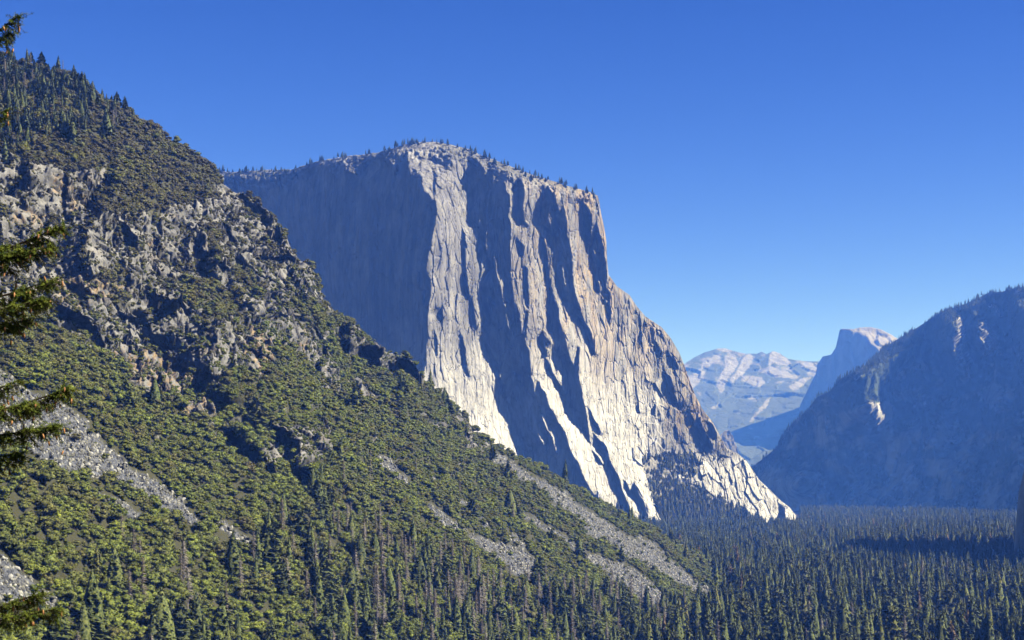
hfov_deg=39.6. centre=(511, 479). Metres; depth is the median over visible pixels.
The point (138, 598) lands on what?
brush oak
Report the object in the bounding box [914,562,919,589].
conifer
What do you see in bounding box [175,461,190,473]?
brush oak
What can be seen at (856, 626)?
conifer
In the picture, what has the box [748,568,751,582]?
conifer
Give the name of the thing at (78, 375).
brush oak
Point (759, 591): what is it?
conifer
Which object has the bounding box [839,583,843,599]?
conifer
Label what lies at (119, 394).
brush oak
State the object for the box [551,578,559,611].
conifer
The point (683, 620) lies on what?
conifer
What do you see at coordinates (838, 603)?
conifer
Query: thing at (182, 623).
conifer
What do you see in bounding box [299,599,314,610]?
brush oak
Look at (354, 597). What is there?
conifer
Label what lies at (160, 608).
conifer
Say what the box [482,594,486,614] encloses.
dead conifer
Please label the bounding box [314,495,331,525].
conifer
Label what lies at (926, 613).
conifer
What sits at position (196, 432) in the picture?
brush oak
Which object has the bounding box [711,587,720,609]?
conifer
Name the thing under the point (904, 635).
dead conifer
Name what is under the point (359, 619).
brush oak
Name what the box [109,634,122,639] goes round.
brush oak
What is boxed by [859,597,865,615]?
conifer
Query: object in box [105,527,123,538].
brush oak
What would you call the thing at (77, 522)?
brush oak
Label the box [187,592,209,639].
conifer
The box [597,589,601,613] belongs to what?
dead conifer
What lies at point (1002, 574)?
conifer
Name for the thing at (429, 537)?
conifer
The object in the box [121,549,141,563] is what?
brush oak
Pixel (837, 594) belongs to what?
conifer
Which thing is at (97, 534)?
brush oak
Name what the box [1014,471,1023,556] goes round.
rock buttress
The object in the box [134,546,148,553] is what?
brush oak
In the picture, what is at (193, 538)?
brush oak
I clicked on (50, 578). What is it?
brush oak
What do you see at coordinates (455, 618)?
conifer
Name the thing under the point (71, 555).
brush oak
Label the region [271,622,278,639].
conifer
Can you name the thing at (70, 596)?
brush oak
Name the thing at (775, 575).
conifer
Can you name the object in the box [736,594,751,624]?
conifer
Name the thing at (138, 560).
brush oak
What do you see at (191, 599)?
brush oak
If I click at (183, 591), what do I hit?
brush oak
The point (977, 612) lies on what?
conifer
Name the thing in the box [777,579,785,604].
conifer
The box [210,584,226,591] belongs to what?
brush oak
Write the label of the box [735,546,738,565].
conifer
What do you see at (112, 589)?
brush oak
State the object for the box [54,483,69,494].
brush oak
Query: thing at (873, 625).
conifer
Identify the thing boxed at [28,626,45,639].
brush oak
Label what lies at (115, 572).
conifer
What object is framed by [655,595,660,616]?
dead conifer
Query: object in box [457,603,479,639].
conifer
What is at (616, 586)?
dead conifer
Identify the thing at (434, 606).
dead conifer
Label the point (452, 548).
dead conifer
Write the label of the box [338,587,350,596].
brush oak
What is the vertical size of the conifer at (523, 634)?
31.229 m
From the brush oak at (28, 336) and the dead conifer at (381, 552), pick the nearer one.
the brush oak at (28, 336)
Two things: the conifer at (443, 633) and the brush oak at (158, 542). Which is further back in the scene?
the conifer at (443, 633)
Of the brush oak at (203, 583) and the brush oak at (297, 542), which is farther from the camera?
the brush oak at (297, 542)
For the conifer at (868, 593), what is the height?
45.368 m
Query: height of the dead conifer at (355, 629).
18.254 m
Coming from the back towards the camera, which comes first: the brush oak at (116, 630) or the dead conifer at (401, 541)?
the dead conifer at (401, 541)
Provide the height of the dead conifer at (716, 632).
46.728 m
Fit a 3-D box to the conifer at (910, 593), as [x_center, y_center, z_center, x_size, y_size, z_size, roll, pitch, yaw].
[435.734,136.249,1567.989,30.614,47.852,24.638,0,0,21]
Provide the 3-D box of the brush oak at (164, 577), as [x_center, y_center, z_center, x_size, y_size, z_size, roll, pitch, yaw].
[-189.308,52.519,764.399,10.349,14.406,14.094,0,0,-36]
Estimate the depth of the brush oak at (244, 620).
816.84 m
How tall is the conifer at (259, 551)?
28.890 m
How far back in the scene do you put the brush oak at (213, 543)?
856.40 m
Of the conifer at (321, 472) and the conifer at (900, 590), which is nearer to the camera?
the conifer at (321, 472)
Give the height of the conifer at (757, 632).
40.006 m
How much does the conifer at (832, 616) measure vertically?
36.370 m
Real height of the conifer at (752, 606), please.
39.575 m
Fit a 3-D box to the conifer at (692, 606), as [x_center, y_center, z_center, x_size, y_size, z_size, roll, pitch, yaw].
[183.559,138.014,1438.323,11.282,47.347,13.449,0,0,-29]
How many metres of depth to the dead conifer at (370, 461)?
1252.94 m
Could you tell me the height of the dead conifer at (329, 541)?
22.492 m
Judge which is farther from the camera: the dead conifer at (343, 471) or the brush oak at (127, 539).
the dead conifer at (343, 471)
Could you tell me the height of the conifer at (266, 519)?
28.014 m
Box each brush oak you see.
[0,352,14,358]
[0,485,11,500]
[0,505,15,521]
[0,518,17,529]
[0,535,25,555]
[1,335,17,344]
[3,340,15,350]
[12,355,27,366]
[13,624,38,633]
[14,556,30,571]
[18,328,35,341]
[20,519,31,526]
[23,542,38,552]
[24,562,44,576]
[25,371,44,390]
[28,324,39,334]
[28,366,49,379]
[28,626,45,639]
[29,361,41,367]
[31,541,44,553]
[33,468,50,486]
[34,351,49,360]
[35,498,59,515]
[35,516,60,527]
[37,515,62,529]
[38,458,57,469]
[38,469,56,485]
[38,625,48,633]
[40,553,59,574]
[41,574,55,585]
[42,533,59,549]
[43,360,53,369]
[43,493,53,500]
[46,482,64,492]
[47,529,61,538]
[49,486,62,495]
[50,385,61,393]
[50,504,63,517]
[52,495,69,510]
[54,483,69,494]
[55,548,65,555]
[55,577,73,590]
[58,515,72,530]
[59,496,78,506]
[59,503,73,511]
[59,589,77,606]
[60,345,74,353]
[64,547,81,561]
[65,490,77,498]
[65,516,85,529]
[66,570,81,585]
[68,371,85,382]
[73,501,88,511]
[73,585,84,601]
[73,593,84,605]
[74,494,91,503]
[78,573,89,586]
[80,467,93,476]
[86,542,98,548]
[86,547,100,563]
[87,573,99,582]
[88,400,106,410]
[89,528,104,539]
[90,345,104,355]
[96,528,110,537]
[98,574,112,587]
[99,387,113,399]
[99,588,113,600]
[100,502,111,513]
[102,541,121,553]
[102,626,121,639]
[104,598,123,609]
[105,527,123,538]
[105,584,121,595]
[107,520,126,529]
[108,539,124,546]
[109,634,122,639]
[111,388,127,401]
[113,479,135,491]
[113,593,135,604]
[114,361,130,369]
[120,628,134,639]
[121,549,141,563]
[121,619,142,633]
[122,535,133,545]
[124,556,148,565]
[124,603,143,620]
[125,521,135,531]
[127,518,141,532]
[129,386,142,396]
[129,390,138,400]
[130,536,147,548]
[131,566,148,583]
[131,593,146,603]
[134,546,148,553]
[134,632,143,639]
[135,424,147,436]
[136,385,146,395]
[136,602,153,614]
[137,553,150,562]
[140,574,159,584]
[140,589,154,603]
[141,584,158,596]
[143,445,160,452]
[144,570,161,588]
[147,545,170,555]
[148,530,162,539]
[149,539,163,545]
[152,500,161,511]
[153,564,169,588]
[156,565,171,575]
[157,524,176,534]
[158,450,169,457]
[158,583,168,588]
[161,518,175,525]
[161,539,176,554]
[166,551,173,558]
[168,572,181,579]
[172,533,182,539]
[173,394,189,406]
[173,585,191,600]
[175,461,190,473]
[181,554,194,568]
[183,534,199,544]
[185,465,195,478]
[186,581,202,591]
[187,440,201,450]
[187,544,201,557]
[188,590,200,602]
[189,466,198,478]
[189,521,205,530]
[190,428,203,437]
[195,468,211,482]
[196,540,207,551]
[198,520,213,530]
[198,578,211,593]
[203,537,219,549]
[204,586,219,599]
[205,484,213,491]
[207,610,218,619]
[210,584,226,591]
[211,630,225,639]
[212,568,228,579]
[223,576,240,582]
[225,599,236,609]
[226,582,244,591]
[227,611,236,623]
[229,627,238,639]
[233,618,246,625]
[235,588,254,599]
[236,506,251,516]
[238,547,244,557]
[240,424,254,436]
[241,570,262,578]
[244,434,259,450]
[246,577,262,589]
[249,542,264,550]
[250,507,261,518]
[250,514,263,524]
[250,620,267,634]
[251,492,269,499]
[254,592,269,602]
[257,578,269,591]
[260,510,273,519]
[260,570,272,586]
[267,616,283,627]
[272,380,286,391]
[272,575,279,583]
[275,530,285,538]
[275,607,296,617]
[279,539,290,548]
[287,498,304,507]
[289,534,302,546]
[289,559,300,571]
[290,578,301,590]
[292,547,303,559]
[292,573,305,584]
[293,489,307,498]
[296,627,314,639]
[299,568,307,578]
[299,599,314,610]
[304,564,311,570]
[324,571,339,581]
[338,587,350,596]
[342,620,351,630]
[351,616,362,624]
[401,601,414,612]
[407,617,420,629]
[439,619,454,628]
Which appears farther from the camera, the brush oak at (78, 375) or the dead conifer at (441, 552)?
the dead conifer at (441, 552)
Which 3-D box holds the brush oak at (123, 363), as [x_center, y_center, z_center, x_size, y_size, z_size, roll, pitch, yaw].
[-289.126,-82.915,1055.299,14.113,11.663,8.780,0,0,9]
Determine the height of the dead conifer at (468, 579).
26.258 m
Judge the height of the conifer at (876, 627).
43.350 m
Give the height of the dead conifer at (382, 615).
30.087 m
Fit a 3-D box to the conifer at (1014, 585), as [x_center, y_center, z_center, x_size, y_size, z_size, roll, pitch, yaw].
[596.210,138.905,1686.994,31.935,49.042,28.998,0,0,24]
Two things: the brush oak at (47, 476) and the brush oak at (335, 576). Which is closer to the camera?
the brush oak at (47, 476)
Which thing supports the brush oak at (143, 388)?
on the hillside
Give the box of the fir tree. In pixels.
[0,12,82,638]
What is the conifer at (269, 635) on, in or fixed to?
on the hillside
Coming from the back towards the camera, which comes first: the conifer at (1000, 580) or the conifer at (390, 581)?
the conifer at (1000, 580)
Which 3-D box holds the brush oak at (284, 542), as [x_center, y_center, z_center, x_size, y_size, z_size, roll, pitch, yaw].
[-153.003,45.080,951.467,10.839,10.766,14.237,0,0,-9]
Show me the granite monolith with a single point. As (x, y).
(500, 304)
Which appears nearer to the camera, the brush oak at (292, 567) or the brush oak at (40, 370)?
the brush oak at (40, 370)
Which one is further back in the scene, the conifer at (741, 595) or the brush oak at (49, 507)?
the conifer at (741, 595)
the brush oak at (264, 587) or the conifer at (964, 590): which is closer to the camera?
the brush oak at (264, 587)
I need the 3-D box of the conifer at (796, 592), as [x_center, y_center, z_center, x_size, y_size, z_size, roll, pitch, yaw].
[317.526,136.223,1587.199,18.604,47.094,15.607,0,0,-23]
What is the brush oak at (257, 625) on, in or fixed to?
on the hillside
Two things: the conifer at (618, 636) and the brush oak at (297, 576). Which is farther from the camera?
the conifer at (618, 636)
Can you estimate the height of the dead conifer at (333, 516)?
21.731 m
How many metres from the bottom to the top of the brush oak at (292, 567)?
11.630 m
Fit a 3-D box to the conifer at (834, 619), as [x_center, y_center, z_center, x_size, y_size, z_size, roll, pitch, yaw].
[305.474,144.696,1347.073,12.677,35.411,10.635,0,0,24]
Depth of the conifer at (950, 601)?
1526.22 m
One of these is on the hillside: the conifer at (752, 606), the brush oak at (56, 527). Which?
the brush oak at (56, 527)
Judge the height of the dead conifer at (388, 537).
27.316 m
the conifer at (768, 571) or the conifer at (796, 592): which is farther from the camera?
the conifer at (768, 571)
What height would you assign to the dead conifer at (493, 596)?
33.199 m
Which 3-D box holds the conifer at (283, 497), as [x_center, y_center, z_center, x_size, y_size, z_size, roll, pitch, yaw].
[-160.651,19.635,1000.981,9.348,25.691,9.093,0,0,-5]
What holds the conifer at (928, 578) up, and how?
on the ground
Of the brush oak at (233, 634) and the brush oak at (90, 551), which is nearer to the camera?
the brush oak at (90, 551)
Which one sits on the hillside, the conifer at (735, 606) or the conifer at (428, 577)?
the conifer at (428, 577)
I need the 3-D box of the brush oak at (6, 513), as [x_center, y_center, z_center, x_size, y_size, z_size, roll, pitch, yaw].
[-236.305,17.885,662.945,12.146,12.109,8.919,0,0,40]
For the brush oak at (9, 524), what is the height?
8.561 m
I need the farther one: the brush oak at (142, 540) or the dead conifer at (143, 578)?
the brush oak at (142, 540)
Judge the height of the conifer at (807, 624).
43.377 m
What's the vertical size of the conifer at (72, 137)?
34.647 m
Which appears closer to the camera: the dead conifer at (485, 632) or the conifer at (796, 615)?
the dead conifer at (485, 632)
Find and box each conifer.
[36,598,46,631]
[67,113,80,148]
[74,601,100,639]
[92,545,101,574]
[106,546,131,593]
[120,515,125,537]
[126,570,133,601]
[130,528,138,552]
[137,556,147,603]
[145,587,177,639]
[171,599,199,639]
[177,541,191,578]
[177,549,184,580]
[183,569,193,608]
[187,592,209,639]
[200,615,208,639]
[223,530,244,574]
[237,556,244,600]
[243,392,266,427]
[248,532,256,569]
[251,524,265,566]
[251,552,260,588]
[259,516,280,558]
[259,516,282,562]
[261,622,275,639]
[267,508,272,521]
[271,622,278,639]
[274,564,295,595]
[276,499,286,529]
[280,490,289,522]
[284,559,291,584]
[285,537,294,570]
[289,505,308,536]
[291,532,295,547]
[302,529,316,571]
[303,569,310,598]
[305,519,314,544]
[307,465,315,495]
[308,559,313,585]
[310,473,329,509]
[311,557,328,601]
[311,567,327,613]
[311,597,316,629]
[312,541,318,564]
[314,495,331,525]
[316,538,333,579]
[317,602,340,639]
[318,462,329,496]
[324,574,342,608]
[328,534,332,559]
[329,595,343,630]
[332,503,335,522]
[336,510,340,537]
[338,590,353,627]
[339,460,347,494]
[340,557,363,602]
[344,503,349,530]
[348,526,355,554]
[349,582,362,615]
[352,530,369,564]
[352,550,359,581]
[353,620,357,636]
[361,589,369,620]
[361,610,384,639]
[362,573,378,602]
[363,524,366,541]
[365,579,371,610]
[368,451,371,475]
[372,562,380,597]
[373,562,381,618]
[373,621,377,639]
[374,513,378,536]
[377,504,382,535]
[377,531,386,590]
[378,563,400,597]
[381,567,387,594]
[381,593,387,628]
[384,523,390,547]
[384,589,399,627]
[394,574,403,607]
[400,532,403,552]
[401,535,408,561]
[404,556,408,583]
[407,537,412,562]
[410,552,426,585]
[412,539,416,562]
[413,597,419,617]
[418,611,422,638]
[422,548,433,579]
[423,567,435,598]
[423,581,427,607]
[423,593,434,634]
[425,532,435,562]
[425,580,433,605]
[427,540,435,567]
[428,623,435,639]
[432,590,438,621]
[436,542,443,564]
[438,605,449,639]
[441,549,453,582]
[443,532,447,548]
[444,588,446,610]
[448,577,453,608]
[449,538,453,559]
[449,573,459,599]
[449,594,463,631]
[451,578,461,605]
[456,560,462,585]
[456,574,462,609]
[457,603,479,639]
[460,579,464,603]
[461,540,466,563]
[462,588,477,627]
[466,548,476,580]
[466,568,469,584]
[470,608,476,628]
[474,574,490,610]
[474,595,479,622]
[476,555,480,575]
[476,586,482,607]
[479,575,487,612]
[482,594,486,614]
[483,623,487,639]
[486,607,500,639]
[491,568,495,592]
[491,594,495,614]
[492,596,515,631]
[498,566,502,588]
[515,580,521,613]
[519,621,527,639]
[521,577,529,608]
[521,585,528,618]
[527,625,530,639]
[532,606,546,637]
[534,572,543,604]
[541,605,548,627]
[548,596,552,613]
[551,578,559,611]
[556,586,570,619]
[568,609,576,634]
[570,579,575,608]
[583,576,587,592]
[589,620,605,639]
[591,589,595,608]
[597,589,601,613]
[612,623,618,639]
[614,581,619,602]
[615,624,622,639]
[628,577,633,596]
[639,583,643,601]
[650,617,659,631]
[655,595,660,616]
[661,612,665,635]
[665,611,673,626]
[678,599,682,611]
[680,608,685,634]
[682,597,690,622]
[689,593,701,630]
[689,595,694,622]
[699,596,715,630]
[707,578,718,598]
[711,559,718,576]
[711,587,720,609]
[711,593,719,609]
[712,595,719,626]
[713,561,719,584]
[715,606,721,635]
[715,620,719,639]
[718,588,724,610]
[721,579,728,606]
[724,591,728,614]
[726,567,738,596]
[726,599,736,624]
[727,620,733,636]
[728,585,734,603]
[733,601,739,614]
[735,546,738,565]
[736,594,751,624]
[736,616,744,634]
[739,572,742,593]
[739,588,748,611]
[740,579,749,595]
[745,592,750,610]
[745,609,749,627]
[747,575,761,594]
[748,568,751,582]
[748,608,756,629]
[750,601,754,617]
[753,573,758,587]
[754,619,762,639]
[755,579,763,600]
[755,608,762,627]
[759,593,772,617]
[761,604,773,633]
[763,573,770,598]
[766,560,771,578]
[770,587,787,618]
[772,567,779,581]
[772,574,777,596]
[776,600,782,626]
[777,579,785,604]
[781,570,784,582]
[782,580,794,603]
[784,563,791,582]
[784,573,787,595]
[784,586,791,608]
[786,601,794,622]
[786,615,791,632]
[788,618,799,635]
[792,581,799,606]
[792,603,800,628]
[793,594,799,620]
[797,591,802,618]
[799,592,807,627]
[800,566,810,582]
[801,574,814,593]
[802,608,817,639]
[807,589,817,612]
[811,600,819,635]
[817,585,833,617]
[819,569,824,585]
[823,573,832,595]
[826,610,837,628]
[827,618,832,636]
[830,590,833,609]
[832,584,841,610]
[832,614,836,631]
[835,591,840,616]
[835,603,852,639]
[837,592,853,619]
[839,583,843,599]
[840,567,844,582]
[852,607,860,635]
[853,564,857,586]
[854,607,863,632]
[856,558,859,574]
[857,584,863,606]
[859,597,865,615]
[865,583,872,606]
[866,595,878,621]
[868,611,874,639]
[870,570,877,586]
[871,583,876,599]
[872,614,882,639]
[874,569,882,594]
[877,560,883,577]
[879,596,900,626]
[880,582,893,604]
[889,583,900,610]
[897,581,903,602]
[897,582,918,616]
[898,600,909,629]
[900,616,907,639]
[901,591,910,614]
[902,613,908,634]
[905,611,910,628]
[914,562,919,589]
[914,587,922,613]
[920,578,927,606]
[921,567,934,598]
[921,595,929,625]
[922,590,934,614]
[929,617,935,635]
[934,563,940,586]
[939,583,956,613]
[942,610,949,630]
[945,580,956,594]
[951,603,962,620]
[952,594,960,621]
[953,601,965,621]
[954,574,964,590]
[956,610,972,639]
[960,582,970,604]
[962,577,969,587]
[964,595,981,630]
[966,611,968,623]
[968,579,975,599]
[968,603,975,639]
[976,596,982,621]
[980,571,988,597]
[980,605,986,635]
[985,576,995,605]
[986,597,993,629]
[994,592,1010,624]
[994,599,1004,637]
[995,576,1004,610]
[996,571,1004,592]
[1000,567,1005,588]
[1000,607,1010,639]
[1004,576,1011,596]
[1007,576,1020,597]
[1008,589,1014,603]
[1008,600,1015,616]
[1010,591,1018,609]
[1015,608,1020,625]
[1016,570,1021,584]
[1018,597,1021,611]
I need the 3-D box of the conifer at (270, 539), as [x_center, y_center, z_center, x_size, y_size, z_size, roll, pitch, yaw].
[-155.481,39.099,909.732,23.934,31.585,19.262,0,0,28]
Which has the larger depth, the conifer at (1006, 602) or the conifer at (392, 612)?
the conifer at (1006, 602)
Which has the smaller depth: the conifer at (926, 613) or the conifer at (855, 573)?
the conifer at (926, 613)
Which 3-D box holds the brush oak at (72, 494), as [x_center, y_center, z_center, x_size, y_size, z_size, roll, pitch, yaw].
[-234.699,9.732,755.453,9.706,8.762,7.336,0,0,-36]
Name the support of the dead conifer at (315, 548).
on the hillside
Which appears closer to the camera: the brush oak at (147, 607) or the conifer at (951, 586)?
the brush oak at (147, 607)
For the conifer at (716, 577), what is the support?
on the ground
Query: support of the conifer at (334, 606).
on the hillside
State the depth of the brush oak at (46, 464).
753.89 m
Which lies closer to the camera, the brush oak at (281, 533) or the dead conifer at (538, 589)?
the brush oak at (281, 533)
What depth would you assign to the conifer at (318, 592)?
924.78 m
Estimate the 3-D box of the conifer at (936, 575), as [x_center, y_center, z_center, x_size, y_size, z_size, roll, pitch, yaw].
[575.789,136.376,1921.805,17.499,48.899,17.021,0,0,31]
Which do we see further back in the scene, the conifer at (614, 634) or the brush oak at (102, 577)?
the conifer at (614, 634)
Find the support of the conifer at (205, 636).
on the hillside
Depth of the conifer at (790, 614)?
1435.88 m
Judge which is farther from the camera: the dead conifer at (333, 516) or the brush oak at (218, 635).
the dead conifer at (333, 516)
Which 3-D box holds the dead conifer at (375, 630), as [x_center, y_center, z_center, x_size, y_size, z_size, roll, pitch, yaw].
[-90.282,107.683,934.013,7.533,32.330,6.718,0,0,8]
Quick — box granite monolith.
[220,142,795,521]
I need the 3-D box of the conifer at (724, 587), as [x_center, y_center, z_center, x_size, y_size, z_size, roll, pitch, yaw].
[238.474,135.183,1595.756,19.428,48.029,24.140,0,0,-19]
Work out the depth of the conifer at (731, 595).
1532.62 m
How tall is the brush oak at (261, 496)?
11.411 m
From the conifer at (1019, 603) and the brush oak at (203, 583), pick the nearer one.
the brush oak at (203, 583)
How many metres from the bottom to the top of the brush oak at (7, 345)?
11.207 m
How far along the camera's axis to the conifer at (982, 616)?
1277.15 m
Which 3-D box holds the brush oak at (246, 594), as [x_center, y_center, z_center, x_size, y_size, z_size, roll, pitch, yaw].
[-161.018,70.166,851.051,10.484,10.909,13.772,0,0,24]
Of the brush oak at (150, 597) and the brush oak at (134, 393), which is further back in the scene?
the brush oak at (134, 393)
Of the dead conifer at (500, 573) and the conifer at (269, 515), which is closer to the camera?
the conifer at (269, 515)
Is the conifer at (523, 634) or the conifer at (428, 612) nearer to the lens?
the conifer at (428, 612)
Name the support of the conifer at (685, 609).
on the hillside
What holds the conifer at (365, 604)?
on the hillside
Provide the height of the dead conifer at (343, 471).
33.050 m
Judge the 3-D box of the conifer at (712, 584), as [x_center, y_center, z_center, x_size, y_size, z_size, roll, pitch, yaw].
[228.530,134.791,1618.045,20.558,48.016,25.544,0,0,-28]
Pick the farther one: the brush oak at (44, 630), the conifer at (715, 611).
the conifer at (715, 611)
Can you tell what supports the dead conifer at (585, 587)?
on the hillside
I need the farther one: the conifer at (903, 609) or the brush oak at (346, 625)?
the conifer at (903, 609)
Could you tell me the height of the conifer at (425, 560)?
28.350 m
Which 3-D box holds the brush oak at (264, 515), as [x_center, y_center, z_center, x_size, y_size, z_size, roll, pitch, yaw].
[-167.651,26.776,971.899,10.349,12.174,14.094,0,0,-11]
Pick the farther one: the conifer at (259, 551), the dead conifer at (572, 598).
the dead conifer at (572, 598)
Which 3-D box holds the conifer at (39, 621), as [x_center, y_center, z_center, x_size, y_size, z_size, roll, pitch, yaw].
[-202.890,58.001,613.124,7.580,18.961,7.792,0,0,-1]
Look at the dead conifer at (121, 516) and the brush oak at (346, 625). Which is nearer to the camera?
the dead conifer at (121, 516)
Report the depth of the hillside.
1169.10 m
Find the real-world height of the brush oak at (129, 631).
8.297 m
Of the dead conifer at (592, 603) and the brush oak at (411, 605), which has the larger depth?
the dead conifer at (592, 603)
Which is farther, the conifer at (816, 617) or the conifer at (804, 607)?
the conifer at (804, 607)
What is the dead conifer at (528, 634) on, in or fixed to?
on the hillside
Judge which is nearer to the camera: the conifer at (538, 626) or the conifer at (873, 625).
the conifer at (538, 626)
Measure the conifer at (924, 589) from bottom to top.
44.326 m
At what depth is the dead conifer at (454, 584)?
1115.38 m
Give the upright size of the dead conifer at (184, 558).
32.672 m
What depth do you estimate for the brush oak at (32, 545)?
661.76 m
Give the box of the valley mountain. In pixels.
[755,287,1023,510]
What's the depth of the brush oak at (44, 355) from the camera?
933.71 m
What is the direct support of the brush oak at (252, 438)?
on the hillside
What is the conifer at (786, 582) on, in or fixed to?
on the ground
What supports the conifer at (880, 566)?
on the ground
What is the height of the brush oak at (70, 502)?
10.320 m
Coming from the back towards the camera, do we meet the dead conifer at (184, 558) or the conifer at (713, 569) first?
the conifer at (713, 569)
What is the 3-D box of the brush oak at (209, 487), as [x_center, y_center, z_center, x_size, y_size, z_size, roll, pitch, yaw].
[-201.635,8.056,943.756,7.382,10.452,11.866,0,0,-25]
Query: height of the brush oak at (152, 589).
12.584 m
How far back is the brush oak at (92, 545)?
723.54 m
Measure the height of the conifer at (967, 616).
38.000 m
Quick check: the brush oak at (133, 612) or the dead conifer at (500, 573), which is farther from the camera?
the dead conifer at (500, 573)
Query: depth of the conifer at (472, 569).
1224.42 m
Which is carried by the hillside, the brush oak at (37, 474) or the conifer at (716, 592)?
the brush oak at (37, 474)
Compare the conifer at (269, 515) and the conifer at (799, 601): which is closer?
the conifer at (269, 515)
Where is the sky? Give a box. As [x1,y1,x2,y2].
[0,0,1023,363]
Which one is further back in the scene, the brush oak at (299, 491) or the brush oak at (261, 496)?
the brush oak at (299, 491)
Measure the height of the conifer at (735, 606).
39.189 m
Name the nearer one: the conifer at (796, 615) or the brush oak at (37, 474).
the brush oak at (37, 474)
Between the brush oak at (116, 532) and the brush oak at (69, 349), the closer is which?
the brush oak at (116, 532)
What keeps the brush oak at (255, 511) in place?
on the hillside
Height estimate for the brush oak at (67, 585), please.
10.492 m
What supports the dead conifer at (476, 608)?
on the hillside
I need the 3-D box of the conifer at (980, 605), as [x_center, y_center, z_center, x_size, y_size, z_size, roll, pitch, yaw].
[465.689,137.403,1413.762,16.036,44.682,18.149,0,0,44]
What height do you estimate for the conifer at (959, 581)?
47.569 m
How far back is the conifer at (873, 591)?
1636.76 m
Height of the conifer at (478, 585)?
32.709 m
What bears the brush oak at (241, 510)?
on the hillside
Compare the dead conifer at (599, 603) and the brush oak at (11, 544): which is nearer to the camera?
the brush oak at (11, 544)
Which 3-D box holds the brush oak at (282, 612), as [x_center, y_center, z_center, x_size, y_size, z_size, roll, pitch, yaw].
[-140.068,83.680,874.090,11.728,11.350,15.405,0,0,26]
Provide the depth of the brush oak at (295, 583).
913.10 m
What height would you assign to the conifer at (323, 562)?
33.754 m
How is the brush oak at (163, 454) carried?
on the hillside
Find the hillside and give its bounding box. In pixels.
[0,61,707,639]
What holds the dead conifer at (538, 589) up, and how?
on the hillside
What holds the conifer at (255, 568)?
on the hillside
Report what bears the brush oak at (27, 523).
on the hillside
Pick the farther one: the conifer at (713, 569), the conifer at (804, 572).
the conifer at (713, 569)
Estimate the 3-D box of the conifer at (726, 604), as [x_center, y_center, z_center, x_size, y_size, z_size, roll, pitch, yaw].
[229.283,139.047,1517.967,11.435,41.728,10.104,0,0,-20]
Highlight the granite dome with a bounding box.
[799,327,896,414]
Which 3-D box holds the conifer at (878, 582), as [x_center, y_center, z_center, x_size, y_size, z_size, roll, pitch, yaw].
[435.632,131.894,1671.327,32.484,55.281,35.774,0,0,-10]
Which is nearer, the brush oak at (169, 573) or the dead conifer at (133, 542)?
the dead conifer at (133, 542)
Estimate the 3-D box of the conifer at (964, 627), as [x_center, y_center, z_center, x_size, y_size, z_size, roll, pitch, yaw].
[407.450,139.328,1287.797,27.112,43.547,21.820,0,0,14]
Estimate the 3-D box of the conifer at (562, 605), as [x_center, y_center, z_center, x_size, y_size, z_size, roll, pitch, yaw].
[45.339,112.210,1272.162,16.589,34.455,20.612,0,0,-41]
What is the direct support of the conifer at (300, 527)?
on the hillside
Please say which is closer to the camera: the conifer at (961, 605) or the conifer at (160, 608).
the conifer at (160, 608)
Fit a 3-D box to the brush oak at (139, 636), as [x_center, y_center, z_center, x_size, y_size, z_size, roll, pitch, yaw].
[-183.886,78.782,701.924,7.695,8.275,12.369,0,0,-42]
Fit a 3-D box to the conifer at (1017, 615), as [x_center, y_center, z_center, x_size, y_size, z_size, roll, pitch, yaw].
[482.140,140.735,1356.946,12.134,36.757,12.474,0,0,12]
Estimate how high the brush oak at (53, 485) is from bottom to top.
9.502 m
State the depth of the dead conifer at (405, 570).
1077.92 m
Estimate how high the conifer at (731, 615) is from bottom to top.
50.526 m
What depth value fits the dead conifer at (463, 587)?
1126.79 m
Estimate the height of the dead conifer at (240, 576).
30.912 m
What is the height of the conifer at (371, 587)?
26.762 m
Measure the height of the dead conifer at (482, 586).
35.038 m
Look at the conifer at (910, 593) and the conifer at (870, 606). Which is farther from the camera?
the conifer at (910, 593)
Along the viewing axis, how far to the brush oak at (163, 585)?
761.47 m
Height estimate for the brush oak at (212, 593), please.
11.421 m
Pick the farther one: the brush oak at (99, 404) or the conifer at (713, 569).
the conifer at (713, 569)
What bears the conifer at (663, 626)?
on the ground
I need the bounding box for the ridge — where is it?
[684,348,818,466]
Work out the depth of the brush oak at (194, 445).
1004.70 m
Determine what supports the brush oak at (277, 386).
on the hillside
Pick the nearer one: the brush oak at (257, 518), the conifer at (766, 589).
the brush oak at (257, 518)
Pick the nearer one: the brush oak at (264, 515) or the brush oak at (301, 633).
the brush oak at (301, 633)
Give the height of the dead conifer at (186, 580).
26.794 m
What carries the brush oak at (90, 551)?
on the hillside
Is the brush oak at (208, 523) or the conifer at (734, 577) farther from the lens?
the conifer at (734, 577)
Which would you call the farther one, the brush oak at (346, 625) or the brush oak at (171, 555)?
the brush oak at (346, 625)
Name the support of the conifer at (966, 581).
on the ground
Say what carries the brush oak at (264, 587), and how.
on the hillside

